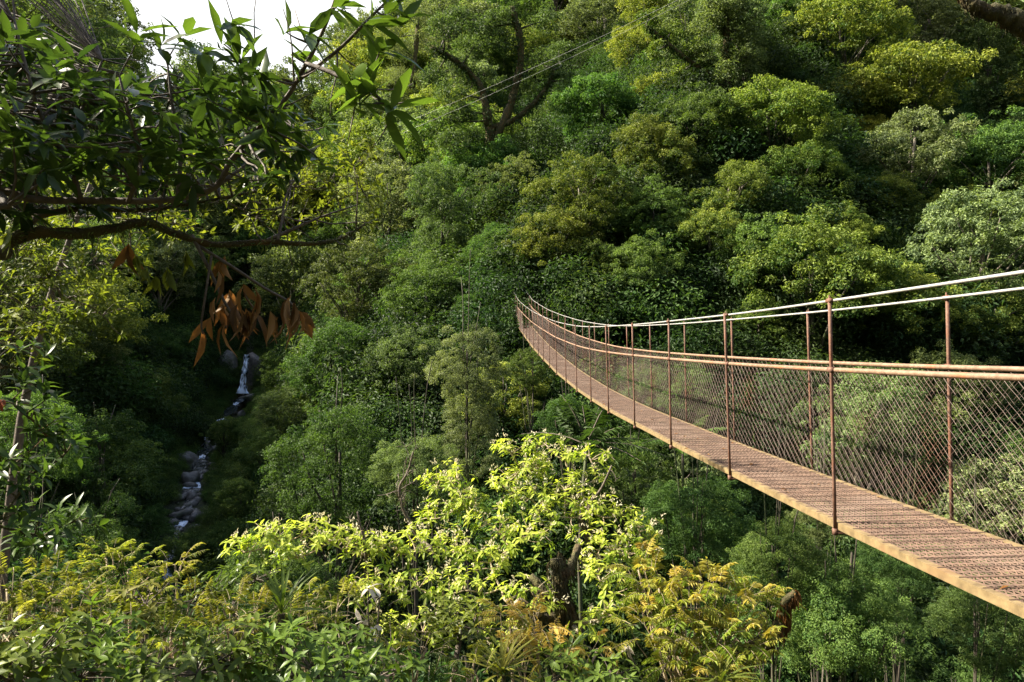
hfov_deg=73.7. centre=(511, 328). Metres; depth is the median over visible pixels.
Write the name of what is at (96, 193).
dense tree
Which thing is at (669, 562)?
billowy tree
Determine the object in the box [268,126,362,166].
domed tree
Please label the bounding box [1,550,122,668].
pinnate shrub
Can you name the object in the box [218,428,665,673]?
flowering tree
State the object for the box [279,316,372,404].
dense tree
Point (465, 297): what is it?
dense tree
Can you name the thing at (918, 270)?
billowy tree
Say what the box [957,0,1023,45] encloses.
mossy tree
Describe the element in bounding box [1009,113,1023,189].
vine draped tree
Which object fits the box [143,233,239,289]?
domed tree
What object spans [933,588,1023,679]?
dense tree
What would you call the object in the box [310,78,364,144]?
vine draped tree
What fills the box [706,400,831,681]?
dense tree
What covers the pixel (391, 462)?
dense tree
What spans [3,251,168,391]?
billowy tree
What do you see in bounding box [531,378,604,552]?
dense tree
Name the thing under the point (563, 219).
billowy tree
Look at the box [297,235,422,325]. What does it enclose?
open tree
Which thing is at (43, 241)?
dense tree
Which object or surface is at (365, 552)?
dead snag
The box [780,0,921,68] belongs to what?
domed tree
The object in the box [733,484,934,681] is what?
layered tree
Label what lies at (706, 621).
pinnate shrub
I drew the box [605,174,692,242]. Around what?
domed tree
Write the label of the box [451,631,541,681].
strap leaf tuft
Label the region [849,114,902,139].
layered tree
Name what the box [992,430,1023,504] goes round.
dense tree
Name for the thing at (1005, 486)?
open tree
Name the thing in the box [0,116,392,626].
leaved tree
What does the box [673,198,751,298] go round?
billowy tree
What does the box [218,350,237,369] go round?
rock face
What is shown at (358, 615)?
dry leaf spray
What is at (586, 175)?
open tree
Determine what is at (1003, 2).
domed tree
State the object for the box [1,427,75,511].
dense tree
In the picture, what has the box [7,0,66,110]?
vine draped tree
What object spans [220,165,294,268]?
layered tree
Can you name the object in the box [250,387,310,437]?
dense tree
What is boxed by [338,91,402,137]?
open tree
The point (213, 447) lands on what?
boulder
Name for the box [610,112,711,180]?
billowy tree
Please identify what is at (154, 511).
dense tree
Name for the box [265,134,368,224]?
billowy tree
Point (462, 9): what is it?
domed tree
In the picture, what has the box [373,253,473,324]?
domed tree
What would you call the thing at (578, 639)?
strap leaf tuft
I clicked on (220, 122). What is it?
vine draped tree
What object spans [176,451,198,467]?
boulder
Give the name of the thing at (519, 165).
vine draped tree
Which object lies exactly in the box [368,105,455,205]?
open tree
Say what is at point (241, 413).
boulder
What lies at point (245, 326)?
dead branch
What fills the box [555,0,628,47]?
domed tree
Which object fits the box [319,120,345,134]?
dense tree
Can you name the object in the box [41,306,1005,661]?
bank foliage
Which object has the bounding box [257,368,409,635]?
dense tree
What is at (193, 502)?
boulder
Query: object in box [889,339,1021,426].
domed tree
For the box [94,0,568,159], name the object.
distant forest
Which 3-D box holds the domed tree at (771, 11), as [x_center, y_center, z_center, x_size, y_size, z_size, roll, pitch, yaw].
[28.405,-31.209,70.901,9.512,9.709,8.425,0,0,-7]
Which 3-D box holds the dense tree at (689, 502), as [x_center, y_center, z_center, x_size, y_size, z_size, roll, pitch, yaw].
[5.867,10.278,22.025,3.879,15.543,4.009,0,0,3]
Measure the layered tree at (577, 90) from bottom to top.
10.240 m
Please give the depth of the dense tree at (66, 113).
70.92 m
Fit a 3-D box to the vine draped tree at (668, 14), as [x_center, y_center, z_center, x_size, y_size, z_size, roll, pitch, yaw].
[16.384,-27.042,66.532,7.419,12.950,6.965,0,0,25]
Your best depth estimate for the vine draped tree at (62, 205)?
55.19 m
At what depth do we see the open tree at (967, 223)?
40.46 m
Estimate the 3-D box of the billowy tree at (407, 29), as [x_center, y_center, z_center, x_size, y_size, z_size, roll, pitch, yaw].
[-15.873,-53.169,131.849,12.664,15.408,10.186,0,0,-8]
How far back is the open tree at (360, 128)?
88.20 m
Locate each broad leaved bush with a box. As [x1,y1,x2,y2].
[0,600,117,681]
[24,590,148,681]
[125,611,284,681]
[233,611,372,681]
[312,621,428,681]
[411,595,515,681]
[530,640,640,681]
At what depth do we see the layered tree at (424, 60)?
123.79 m
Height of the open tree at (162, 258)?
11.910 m
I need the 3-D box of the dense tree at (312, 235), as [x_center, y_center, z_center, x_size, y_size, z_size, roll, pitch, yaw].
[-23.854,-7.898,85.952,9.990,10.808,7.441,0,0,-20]
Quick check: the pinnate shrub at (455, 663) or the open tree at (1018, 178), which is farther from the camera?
the open tree at (1018, 178)
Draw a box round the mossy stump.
[728,590,801,681]
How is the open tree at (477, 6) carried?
on the terrain
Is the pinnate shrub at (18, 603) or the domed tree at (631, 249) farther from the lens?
the domed tree at (631, 249)
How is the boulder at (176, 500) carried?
on the terrain
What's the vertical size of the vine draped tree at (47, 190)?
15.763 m
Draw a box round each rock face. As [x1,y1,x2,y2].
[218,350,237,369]
[247,352,262,385]
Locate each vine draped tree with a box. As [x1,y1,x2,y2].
[0,152,74,295]
[0,220,99,477]
[6,204,75,252]
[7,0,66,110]
[19,0,128,141]
[34,217,148,358]
[71,26,126,66]
[77,0,128,64]
[120,124,237,248]
[162,114,250,248]
[171,38,274,229]
[173,161,263,295]
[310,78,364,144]
[334,147,425,258]
[402,155,502,271]
[410,249,514,621]
[475,151,540,226]
[579,0,601,21]
[644,0,717,73]
[694,0,802,87]
[951,0,1023,123]
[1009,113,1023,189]
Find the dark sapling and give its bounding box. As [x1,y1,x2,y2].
[0,329,108,560]
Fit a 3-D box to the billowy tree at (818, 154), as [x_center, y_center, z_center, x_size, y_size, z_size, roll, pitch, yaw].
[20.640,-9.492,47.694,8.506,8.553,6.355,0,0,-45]
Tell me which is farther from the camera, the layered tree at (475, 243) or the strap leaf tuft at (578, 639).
the layered tree at (475, 243)
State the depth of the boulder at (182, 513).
41.24 m
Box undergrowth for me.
[0,0,1023,681]
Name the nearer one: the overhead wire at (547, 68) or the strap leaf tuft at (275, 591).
the strap leaf tuft at (275, 591)
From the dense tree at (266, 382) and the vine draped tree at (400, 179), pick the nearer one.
the dense tree at (266, 382)
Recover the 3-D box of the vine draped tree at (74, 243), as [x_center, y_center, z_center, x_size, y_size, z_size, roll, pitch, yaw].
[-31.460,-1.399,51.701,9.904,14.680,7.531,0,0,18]
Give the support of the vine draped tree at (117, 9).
on the terrain
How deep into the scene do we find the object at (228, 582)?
6.83 m
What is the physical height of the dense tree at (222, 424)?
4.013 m
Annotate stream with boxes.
[157,393,245,604]
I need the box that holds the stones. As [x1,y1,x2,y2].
[159,399,239,605]
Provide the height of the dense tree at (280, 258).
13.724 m
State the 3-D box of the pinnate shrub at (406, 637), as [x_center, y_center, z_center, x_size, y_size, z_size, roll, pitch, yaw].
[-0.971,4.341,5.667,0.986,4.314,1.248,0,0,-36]
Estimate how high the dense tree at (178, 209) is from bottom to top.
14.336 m
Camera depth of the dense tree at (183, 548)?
33.76 m
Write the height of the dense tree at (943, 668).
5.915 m
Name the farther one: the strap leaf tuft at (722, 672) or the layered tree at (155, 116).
the layered tree at (155, 116)
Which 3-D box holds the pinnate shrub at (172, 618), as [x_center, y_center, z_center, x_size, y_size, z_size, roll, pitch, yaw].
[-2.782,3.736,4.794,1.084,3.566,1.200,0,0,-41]
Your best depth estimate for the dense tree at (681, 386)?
32.52 m
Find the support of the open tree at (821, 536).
on the terrain
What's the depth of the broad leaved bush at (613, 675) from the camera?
5.23 m
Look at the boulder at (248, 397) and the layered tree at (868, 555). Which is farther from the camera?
the boulder at (248, 397)
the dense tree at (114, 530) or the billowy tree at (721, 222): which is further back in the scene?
the billowy tree at (721, 222)
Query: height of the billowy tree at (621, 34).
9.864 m
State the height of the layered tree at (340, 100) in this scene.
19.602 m
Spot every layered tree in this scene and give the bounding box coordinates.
[57,220,156,273]
[75,53,163,114]
[145,115,188,133]
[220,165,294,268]
[317,67,417,137]
[356,36,435,90]
[356,130,418,188]
[440,133,539,199]
[446,31,516,92]
[457,221,514,270]
[468,113,536,155]
[500,0,552,22]
[548,71,656,142]
[628,71,679,102]
[704,73,854,167]
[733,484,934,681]
[762,0,869,24]
[798,200,886,247]
[835,38,998,167]
[842,428,964,681]
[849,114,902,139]
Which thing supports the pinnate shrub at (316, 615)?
on the terrain
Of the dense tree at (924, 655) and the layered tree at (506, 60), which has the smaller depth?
the dense tree at (924, 655)
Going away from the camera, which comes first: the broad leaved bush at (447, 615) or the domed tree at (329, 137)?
the broad leaved bush at (447, 615)
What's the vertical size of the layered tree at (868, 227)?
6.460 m
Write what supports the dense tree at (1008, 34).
on the terrain
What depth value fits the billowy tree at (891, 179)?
47.42 m
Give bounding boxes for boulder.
[168,508,192,518]
[169,493,180,502]
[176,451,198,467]
[181,471,199,483]
[183,499,198,506]
[188,509,204,522]
[200,438,215,452]
[237,410,245,417]
[238,393,255,404]
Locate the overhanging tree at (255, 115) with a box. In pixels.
[0,0,441,298]
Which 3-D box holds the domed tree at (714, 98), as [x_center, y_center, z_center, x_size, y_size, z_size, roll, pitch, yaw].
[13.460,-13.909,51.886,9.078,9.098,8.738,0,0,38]
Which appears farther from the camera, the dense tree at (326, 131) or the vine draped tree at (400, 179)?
the dense tree at (326, 131)
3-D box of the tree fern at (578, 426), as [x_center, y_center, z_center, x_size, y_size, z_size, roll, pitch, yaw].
[2.797,9.300,21.112,3.688,14.401,4.856,0,0,-27]
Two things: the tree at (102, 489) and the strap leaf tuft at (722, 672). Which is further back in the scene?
the tree at (102, 489)
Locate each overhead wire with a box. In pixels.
[401,0,688,133]
[410,1,674,120]
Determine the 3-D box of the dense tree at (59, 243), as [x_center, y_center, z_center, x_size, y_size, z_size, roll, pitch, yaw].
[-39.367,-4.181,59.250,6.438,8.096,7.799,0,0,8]
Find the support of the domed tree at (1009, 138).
on the terrain
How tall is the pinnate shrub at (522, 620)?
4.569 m
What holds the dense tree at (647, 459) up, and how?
on the terrain
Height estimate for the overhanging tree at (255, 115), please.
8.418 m
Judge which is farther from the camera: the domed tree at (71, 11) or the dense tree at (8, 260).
the domed tree at (71, 11)
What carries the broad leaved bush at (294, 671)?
on the terrain
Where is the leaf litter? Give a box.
[558,369,1006,588]
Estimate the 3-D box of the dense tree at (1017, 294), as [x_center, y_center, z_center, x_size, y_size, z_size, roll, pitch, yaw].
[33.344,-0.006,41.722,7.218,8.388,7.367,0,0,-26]
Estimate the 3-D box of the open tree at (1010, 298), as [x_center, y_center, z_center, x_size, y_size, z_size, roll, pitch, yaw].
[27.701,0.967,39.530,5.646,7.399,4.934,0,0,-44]
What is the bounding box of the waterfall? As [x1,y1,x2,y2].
[236,354,249,393]
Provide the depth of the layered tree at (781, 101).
48.44 m
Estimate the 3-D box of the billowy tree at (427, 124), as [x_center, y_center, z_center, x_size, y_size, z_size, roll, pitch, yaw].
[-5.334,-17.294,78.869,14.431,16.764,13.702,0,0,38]
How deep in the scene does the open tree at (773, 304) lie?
38.46 m
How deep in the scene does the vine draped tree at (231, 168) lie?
87.08 m
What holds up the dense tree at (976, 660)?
on the terrain
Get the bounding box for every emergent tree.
[373,0,446,108]
[416,0,576,210]
[633,6,725,86]
[687,0,768,94]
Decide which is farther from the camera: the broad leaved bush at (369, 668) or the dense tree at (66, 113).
the dense tree at (66, 113)
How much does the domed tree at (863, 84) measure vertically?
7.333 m
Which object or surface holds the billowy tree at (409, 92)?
on the terrain
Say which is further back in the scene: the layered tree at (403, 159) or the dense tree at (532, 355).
the layered tree at (403, 159)
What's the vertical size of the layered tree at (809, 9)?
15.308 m
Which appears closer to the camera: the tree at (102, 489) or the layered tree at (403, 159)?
the tree at (102, 489)
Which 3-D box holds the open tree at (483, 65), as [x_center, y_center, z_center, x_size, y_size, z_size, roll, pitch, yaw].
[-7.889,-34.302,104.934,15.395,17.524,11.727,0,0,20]
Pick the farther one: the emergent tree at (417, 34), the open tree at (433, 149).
the emergent tree at (417, 34)
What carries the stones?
on the terrain
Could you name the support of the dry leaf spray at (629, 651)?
attached to the pinnate shrub at (706, 621)
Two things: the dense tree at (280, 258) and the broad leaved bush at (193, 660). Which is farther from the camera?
the dense tree at (280, 258)
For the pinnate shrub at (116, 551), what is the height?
4.293 m
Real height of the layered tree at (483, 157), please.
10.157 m
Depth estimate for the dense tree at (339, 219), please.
83.06 m
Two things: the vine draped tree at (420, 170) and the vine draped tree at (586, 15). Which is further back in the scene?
the vine draped tree at (586, 15)
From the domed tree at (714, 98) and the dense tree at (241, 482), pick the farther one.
the domed tree at (714, 98)
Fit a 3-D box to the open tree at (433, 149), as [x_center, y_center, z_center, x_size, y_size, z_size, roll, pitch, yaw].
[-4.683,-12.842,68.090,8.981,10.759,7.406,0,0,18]
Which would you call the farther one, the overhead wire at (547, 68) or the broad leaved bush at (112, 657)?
the overhead wire at (547, 68)
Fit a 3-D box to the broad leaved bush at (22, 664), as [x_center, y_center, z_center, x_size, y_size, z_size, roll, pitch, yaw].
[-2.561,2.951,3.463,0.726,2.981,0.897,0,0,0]
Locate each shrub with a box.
[0,552,82,678]
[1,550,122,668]
[36,595,220,681]
[46,536,184,675]
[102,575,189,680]
[122,542,233,680]
[174,573,290,681]
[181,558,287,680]
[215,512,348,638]
[253,575,366,673]
[325,581,468,681]
[424,625,531,681]
[474,592,639,681]
[599,533,805,681]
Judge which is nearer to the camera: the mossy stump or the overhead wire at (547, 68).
the mossy stump
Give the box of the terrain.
[153,26,1009,677]
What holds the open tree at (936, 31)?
on the terrain
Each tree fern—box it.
[514,394,674,658]
[632,415,730,637]
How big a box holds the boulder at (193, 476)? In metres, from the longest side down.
1.289 x 1.248 x 1.205 m
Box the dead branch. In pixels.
[111,234,314,365]
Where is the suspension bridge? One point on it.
(552, 358)
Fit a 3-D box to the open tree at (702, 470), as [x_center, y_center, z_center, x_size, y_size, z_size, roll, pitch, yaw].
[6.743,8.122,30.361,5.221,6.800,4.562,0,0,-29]
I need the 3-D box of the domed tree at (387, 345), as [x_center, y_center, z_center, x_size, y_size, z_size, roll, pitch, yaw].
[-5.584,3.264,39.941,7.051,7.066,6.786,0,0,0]
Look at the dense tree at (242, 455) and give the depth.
40.43 m
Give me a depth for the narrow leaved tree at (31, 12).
5.13 m
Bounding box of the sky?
[107,0,395,99]
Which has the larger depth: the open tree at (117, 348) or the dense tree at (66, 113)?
the dense tree at (66, 113)
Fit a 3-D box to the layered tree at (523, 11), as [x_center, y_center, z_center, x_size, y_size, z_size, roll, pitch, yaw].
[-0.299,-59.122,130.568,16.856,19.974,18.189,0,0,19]
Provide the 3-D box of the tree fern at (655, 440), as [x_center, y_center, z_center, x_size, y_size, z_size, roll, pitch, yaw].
[6.618,8.854,26.128,4.297,11.001,4.899,0,0,0]
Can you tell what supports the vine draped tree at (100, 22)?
on the terrain
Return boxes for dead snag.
[347,512,378,588]
[377,442,433,551]
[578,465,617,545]
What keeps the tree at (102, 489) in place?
on the terrain
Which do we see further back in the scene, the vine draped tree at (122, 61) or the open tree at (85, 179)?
the vine draped tree at (122, 61)
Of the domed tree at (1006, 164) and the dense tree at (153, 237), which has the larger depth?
the dense tree at (153, 237)
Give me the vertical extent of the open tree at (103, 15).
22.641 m
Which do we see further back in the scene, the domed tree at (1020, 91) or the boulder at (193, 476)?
the domed tree at (1020, 91)
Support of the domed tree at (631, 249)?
on the terrain
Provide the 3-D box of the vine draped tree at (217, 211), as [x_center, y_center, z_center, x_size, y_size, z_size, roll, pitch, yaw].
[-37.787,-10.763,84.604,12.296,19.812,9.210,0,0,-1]
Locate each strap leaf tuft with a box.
[219,563,333,669]
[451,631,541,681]
[543,627,593,680]
[681,641,764,681]
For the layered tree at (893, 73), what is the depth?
56.75 m
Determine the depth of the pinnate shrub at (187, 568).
6.39 m
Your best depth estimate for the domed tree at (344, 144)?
96.57 m
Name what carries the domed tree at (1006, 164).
on the terrain
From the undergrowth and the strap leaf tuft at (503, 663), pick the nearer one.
the strap leaf tuft at (503, 663)
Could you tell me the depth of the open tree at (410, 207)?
78.38 m
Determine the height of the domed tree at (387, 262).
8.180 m
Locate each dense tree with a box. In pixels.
[0,247,60,353]
[0,260,96,390]
[0,369,110,556]
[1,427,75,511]
[2,103,104,151]
[6,224,60,260]
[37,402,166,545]
[40,478,149,589]
[45,240,98,270]
[65,181,121,222]
[71,289,154,339]
[80,188,217,302]
[84,165,188,235]
[86,438,178,494]
[120,368,189,425]
[131,503,178,546]
[152,529,199,593]
[198,415,246,458]
[199,516,245,564]
[211,476,264,521]
[230,425,289,479]
[232,238,341,317]
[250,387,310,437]
[256,348,291,389]
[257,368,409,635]
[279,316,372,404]
[291,224,349,277]
[318,176,406,251]
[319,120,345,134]
[365,363,461,656]
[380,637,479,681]
[451,290,497,323]
[505,300,558,470]
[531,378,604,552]
[563,236,634,296]
[579,401,695,601]
[606,355,725,464]
[633,408,764,677]
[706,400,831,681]
[743,566,970,681]
[878,655,1003,681]
[921,457,1023,681]
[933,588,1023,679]
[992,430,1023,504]
[994,0,1022,52]
[1003,274,1023,321]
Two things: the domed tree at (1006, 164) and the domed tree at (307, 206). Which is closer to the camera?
the domed tree at (1006, 164)
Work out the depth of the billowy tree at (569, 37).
117.71 m
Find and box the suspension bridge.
[513,270,1023,617]
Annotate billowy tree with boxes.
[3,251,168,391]
[83,128,131,188]
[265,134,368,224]
[398,87,440,119]
[399,22,460,63]
[400,100,504,186]
[403,78,495,142]
[494,19,559,77]
[500,204,606,272]
[544,14,582,47]
[604,25,654,68]
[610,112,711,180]
[614,0,686,38]
[632,494,770,592]
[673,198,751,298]
[718,204,941,358]
[747,131,859,198]
[839,170,925,240]
[847,259,980,363]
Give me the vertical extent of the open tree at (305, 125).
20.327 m
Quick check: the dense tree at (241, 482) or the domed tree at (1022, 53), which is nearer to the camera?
the dense tree at (241, 482)
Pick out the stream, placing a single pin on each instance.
(200, 465)
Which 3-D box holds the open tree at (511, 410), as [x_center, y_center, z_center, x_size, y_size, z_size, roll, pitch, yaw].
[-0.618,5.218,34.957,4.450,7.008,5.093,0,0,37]
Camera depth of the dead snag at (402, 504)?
8.19 m
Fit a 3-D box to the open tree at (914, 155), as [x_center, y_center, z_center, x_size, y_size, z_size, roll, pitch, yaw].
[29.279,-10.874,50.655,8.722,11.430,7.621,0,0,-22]
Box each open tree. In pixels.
[2,146,114,226]
[46,320,131,381]
[66,0,131,51]
[128,237,204,312]
[272,123,314,144]
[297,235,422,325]
[307,115,402,247]
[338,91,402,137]
[347,182,431,237]
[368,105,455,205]
[395,0,507,86]
[408,48,506,99]
[425,144,476,204]
[446,361,551,456]
[518,149,637,243]
[522,0,575,18]
[605,430,726,519]
[685,158,773,238]
[717,296,791,356]
[785,379,850,681]
[790,360,935,514]
[847,104,981,201]
[878,0,978,52]
[901,177,1023,312]
[923,452,1023,593]
[936,282,1023,372]
[1014,166,1023,193]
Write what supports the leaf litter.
on the suspension bridge
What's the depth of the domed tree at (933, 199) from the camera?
48.03 m
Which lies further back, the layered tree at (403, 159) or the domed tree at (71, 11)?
the domed tree at (71, 11)
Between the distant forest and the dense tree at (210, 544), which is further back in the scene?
the distant forest
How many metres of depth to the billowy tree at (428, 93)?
90.22 m
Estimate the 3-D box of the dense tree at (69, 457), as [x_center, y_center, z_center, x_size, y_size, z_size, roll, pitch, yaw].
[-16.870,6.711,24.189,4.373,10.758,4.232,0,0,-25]
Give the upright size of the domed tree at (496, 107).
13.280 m
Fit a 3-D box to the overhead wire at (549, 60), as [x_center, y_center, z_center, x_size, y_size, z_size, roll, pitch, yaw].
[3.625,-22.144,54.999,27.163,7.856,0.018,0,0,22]
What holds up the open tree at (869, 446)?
on the terrain
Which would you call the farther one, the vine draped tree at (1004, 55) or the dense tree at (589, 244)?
the vine draped tree at (1004, 55)
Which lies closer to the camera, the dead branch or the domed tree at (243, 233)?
the dead branch
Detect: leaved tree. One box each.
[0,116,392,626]
[0,166,189,368]
[1,0,136,168]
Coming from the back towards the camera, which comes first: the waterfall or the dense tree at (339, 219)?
the dense tree at (339, 219)
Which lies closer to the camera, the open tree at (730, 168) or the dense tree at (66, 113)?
the open tree at (730, 168)
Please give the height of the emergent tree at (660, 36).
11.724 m
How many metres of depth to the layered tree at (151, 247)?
65.82 m
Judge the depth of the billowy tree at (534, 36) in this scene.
108.31 m
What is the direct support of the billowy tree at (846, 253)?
on the terrain
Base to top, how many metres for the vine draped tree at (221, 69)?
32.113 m
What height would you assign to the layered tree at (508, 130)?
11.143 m
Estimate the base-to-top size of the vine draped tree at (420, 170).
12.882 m
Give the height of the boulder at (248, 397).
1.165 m
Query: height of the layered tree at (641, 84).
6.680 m
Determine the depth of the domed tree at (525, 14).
118.78 m
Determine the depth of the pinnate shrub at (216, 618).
5.71 m
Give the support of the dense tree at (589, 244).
on the terrain
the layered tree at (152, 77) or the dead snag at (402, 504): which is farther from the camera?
the layered tree at (152, 77)
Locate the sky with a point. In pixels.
(175, 11)
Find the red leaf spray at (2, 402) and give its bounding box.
[0,400,17,410]
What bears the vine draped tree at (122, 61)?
on the terrain
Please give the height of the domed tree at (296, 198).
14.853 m
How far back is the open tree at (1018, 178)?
53.38 m
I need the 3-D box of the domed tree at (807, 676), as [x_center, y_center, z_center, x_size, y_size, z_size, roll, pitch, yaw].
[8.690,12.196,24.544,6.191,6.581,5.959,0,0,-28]
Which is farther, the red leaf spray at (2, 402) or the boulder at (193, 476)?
the boulder at (193, 476)
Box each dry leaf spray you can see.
[355,583,381,650]
[622,636,686,681]
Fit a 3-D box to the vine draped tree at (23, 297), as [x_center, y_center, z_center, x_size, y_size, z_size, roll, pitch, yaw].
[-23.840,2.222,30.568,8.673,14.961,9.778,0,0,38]
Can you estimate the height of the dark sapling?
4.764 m
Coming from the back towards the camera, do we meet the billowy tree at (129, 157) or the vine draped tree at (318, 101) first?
the vine draped tree at (318, 101)
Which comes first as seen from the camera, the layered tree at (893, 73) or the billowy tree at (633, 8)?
the layered tree at (893, 73)
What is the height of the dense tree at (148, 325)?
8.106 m
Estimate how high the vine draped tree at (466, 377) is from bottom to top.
18.669 m
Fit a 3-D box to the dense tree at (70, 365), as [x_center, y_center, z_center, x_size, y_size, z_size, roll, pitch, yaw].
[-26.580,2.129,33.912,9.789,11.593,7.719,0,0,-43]
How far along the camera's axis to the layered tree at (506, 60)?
110.94 m
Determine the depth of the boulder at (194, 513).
41.04 m
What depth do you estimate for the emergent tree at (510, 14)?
61.21 m
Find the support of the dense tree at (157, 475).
on the terrain
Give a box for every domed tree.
[24,0,90,33]
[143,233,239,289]
[206,155,348,246]
[222,217,305,312]
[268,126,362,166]
[285,162,354,228]
[328,134,418,169]
[329,248,409,302]
[358,324,476,399]
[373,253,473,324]
[419,0,511,84]
[432,103,513,139]
[468,0,553,64]
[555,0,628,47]
[598,229,696,336]
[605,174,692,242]
[632,81,746,157]
[671,568,863,681]
[705,210,827,294]
[746,0,831,30]
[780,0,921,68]
[805,72,886,127]
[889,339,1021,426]
[912,183,1000,235]
[918,104,1023,216]
[922,0,1023,46]
[953,125,1023,187]
[999,39,1023,114]
[1002,38,1023,81]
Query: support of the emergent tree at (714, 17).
on the terrain
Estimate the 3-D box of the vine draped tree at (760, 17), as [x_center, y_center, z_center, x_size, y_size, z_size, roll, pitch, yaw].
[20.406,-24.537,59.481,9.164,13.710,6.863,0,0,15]
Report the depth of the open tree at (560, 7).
126.65 m
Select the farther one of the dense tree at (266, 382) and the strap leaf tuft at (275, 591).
the dense tree at (266, 382)
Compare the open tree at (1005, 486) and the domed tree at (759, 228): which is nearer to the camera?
the open tree at (1005, 486)
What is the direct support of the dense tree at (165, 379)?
on the terrain

